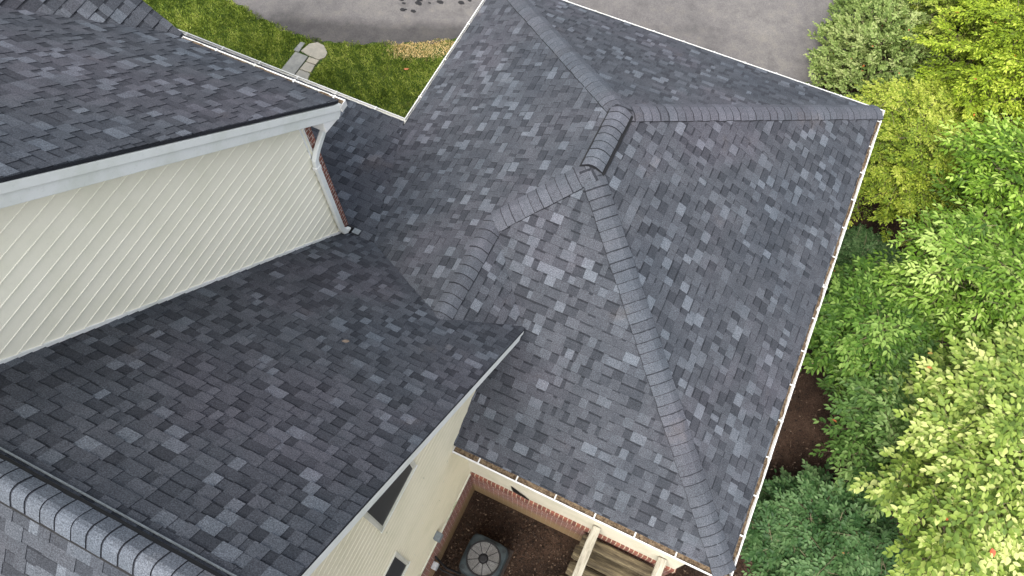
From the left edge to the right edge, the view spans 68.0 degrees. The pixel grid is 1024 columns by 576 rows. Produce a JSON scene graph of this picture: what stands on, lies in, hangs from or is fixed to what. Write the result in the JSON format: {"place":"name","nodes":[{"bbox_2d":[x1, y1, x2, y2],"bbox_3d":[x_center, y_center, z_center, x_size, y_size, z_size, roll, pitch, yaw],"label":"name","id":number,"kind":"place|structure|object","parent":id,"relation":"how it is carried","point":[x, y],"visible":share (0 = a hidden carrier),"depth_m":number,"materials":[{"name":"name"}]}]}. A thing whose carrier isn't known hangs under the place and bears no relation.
{"place":"outdoors","nodes":[
{"label":"outdoors","id":0,"kind":"place"},
{"bbox_2d":[143,0,456,117],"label":"lawn","id":1,"kind":"structure","parent":0,"point":[361,60],"depth_m":18.57,"materials":[{"name":"plant"}]},
{"bbox_2d":[281,42,326,79],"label":"path","id":2,"kind":"structure","parent":0,"point":[316,51],"depth_m":18.47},
{"bbox_2d":[226,0,827,79],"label":"driveway","id":3,"kind":"structure","parent":0,"point":[771,35],"depth_m":19.03,"materials":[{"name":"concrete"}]},
{"bbox_2d":[433,1,1023,575],"bbox_3d":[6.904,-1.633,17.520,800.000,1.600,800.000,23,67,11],"label":"ground","id":4,"kind":"structure","parent":0,"point":[801,437],"depth_m":15.41,"materials":[{"name":"soil"}]},
{"bbox_2d":[0,0,884,575],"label":"house","id":5,"kind":"structure","parent":4,"relation":"on","point":[564,266],"depth_m":10.56,"materials":[{"name":"grey"}]},
{"bbox_2d":[363,460,417,532],"bbox_3d":[-1.393,2.173,8.456,0.050,1.860,0.900,23,67,11],"label":"window","id":6,"kind":"structure","parent":5,"relation":"in","point":[381,511],"depth_m":8.94,"materials":[{"name":"glass"}]},
{"bbox_2d":[383,551,409,575],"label":"window","id":7,"kind":"structure","parent":5,"relation":"in","point":[398,565],"depth_m":10.96,"materials":[{"name":"glass"}]},
{"bbox_2d":[651,557,666,575],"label":"wooden beam","id":8,"kind":"structure","parent":5,"relation":"attached to","point":[659,566],"depth_m":12.74,"materials":[{"name":"beige wood"}]},
{"bbox_2d":[457,532,513,575],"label":"air conditioner","id":9,"kind":"object","parent":4,"relation":"on","point":[483,555],"visible":1,"depth_m":14.29,"materials":[{"name":"grey metal"}]},
{"bbox_2d":[437,492,575,575],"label":"leaf litter","id":10,"kind":"object","parent":4,"relation":"on","point":[500,536],"visible":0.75,"depth_m":15.24,"materials":[{"name":"brown plant"}]},
{"bbox_2d":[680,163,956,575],"bbox_3d":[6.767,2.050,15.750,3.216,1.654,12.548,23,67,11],"label":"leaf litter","id":11,"kind":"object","parent":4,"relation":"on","point":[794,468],"visible":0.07,"depth_m":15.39,"materials":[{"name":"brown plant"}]},
{"bbox_2d":[740,459,919,575],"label":"shrub","id":12,"kind":"object","parent":4,"relation":"on","point":[805,524],"visible":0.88,"depth_m":13.45,"materials":[{"name":"green plant"}]},
{"bbox_2d":[834,222,908,277],"bbox_3d":[7.756,-0.531,16.828,2.259,1.623,2.055,23,67,11],"label":"shrub","id":13,"kind":"object","parent":4,"relation":"on","point":[861,241],"visible":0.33,"depth_m":16.42,"materials":[{"name":"green plant"}]},
{"bbox_2d":[803,0,948,112],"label":"shrub","id":14,"kind":"object","parent":4,"relation":"on","point":[875,34],"visible":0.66,"depth_m":17.45,"materials":[{"name":"green plant"}]},
{"bbox_2d":[799,254,957,407],"bbox_3d":[6.989,1.023,15.354,3.270,3.355,3.066,-38,70,-16],"label":"tree","id":15,"kind":"object","parent":4,"relation":"on","point":[858,315],"visible":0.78,"depth_m":14.11,"materials":[{"name":"green plant"}]},
{"bbox_2d":[809,337,954,524],"bbox_3d":[7.149,2.954,14.312,3.411,3.678,3.509,23,67,11],"label":"tree","id":16,"kind":"object","parent":4,"relation":"on","point":[873,401],"visible":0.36,"depth_m":13.43,"materials":[{"name":"green plant"}]},
{"bbox_2d":[846,74,991,250],"bbox_3d":[8.723,-2.719,16.807,3.811,3.123,4.556,23,67,11],"label":"shrub","id":17,"kind":"object","parent":4,"relation":"on","point":[908,129],"visible":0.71,"depth_m":15.83,"materials":[{"name":"green plant"}]},
{"bbox_2d":[848,322,1023,575],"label":"tree","id":18,"kind":"object","parent":4,"relation":"on","point":[978,469],"visible":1,"depth_m":11.51,"materials":[{"name":"green plant"}]},
{"bbox_2d":[857,195,1023,359],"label":"tree","id":19,"kind":"object","parent":4,"relation":"on","point":[981,264],"visible":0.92,"depth_m":13.52,"materials":[{"name":"green plant"}]},
{"bbox_2d":[881,0,1020,90],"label":"tree","id":20,"kind":"object","parent":4,"relation":"on","point":[928,27],"visible":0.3,"depth_m":17.27,"materials":[{"name":"green plant"}]},
{"bbox_2d":[902,0,1023,137],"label":"tree","id":21,"kind":"object","parent":4,"relation":"on","point":[1006,35],"visible":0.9,"depth_m":15.81,"materials":[{"name":"green plant"}]},
{"bbox_2d":[927,110,1023,241],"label":"tree","id":22,"kind":"object","parent":4,"relation":"on","point":[993,164],"visible":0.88,"depth_m":14.23,"materials":[{"name":"green plant"}]},
{"bbox_3d":[1.613,5.833,14.146,1.650,0.273,0.308,23,67,11],"label":"landscape timber","id":23,"kind":"object","parent":4,"relation":"on","visible":0},
{"bbox_2d":[565,560,603,575],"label":"landscape timber","id":24,"kind":"object","parent":23,"relation":"on","point":[572,566],"visible":0.69,"depth_m":14.03,"materials":[{"name":"brown wood"}]},
{"bbox_2d":[571,544,640,575],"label":"landscape timber","id":25,"kind":"object","parent":24,"relation":"on","point":[603,565],"visible":0.77,"depth_m":13.82,"materials":[{"name":"brown wood"}]},
{"bbox_2d":[579,534,653,575],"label":"landscape timber","id":26,"kind":"object","parent":25,"relation":"on","point":[623,559],"visible":0.85,"depth_m":13.65,"materials":[{"name":"brown wood"}]},
{"bbox_2d":[797,0,873,85],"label":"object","id":27,"kind":"structure","parent":0,"point":[803,75],"depth_m":18.61,"materials":[{"name":"concrete"}]},
{"bbox_3d":[0.067,7.337,13.004,0.120,2.514,0.120,23,67,11],"label":"post","id":28,"kind":"object","parent":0,"visible":0},
{"bbox_2d":[572,525,600,575],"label":"wooden beam","id":29,"kind":"structure","parent":28,"relation":"on","point":[586,551],"depth_m":12.85,"materials":[{"name":"beige wood"}]}
]}

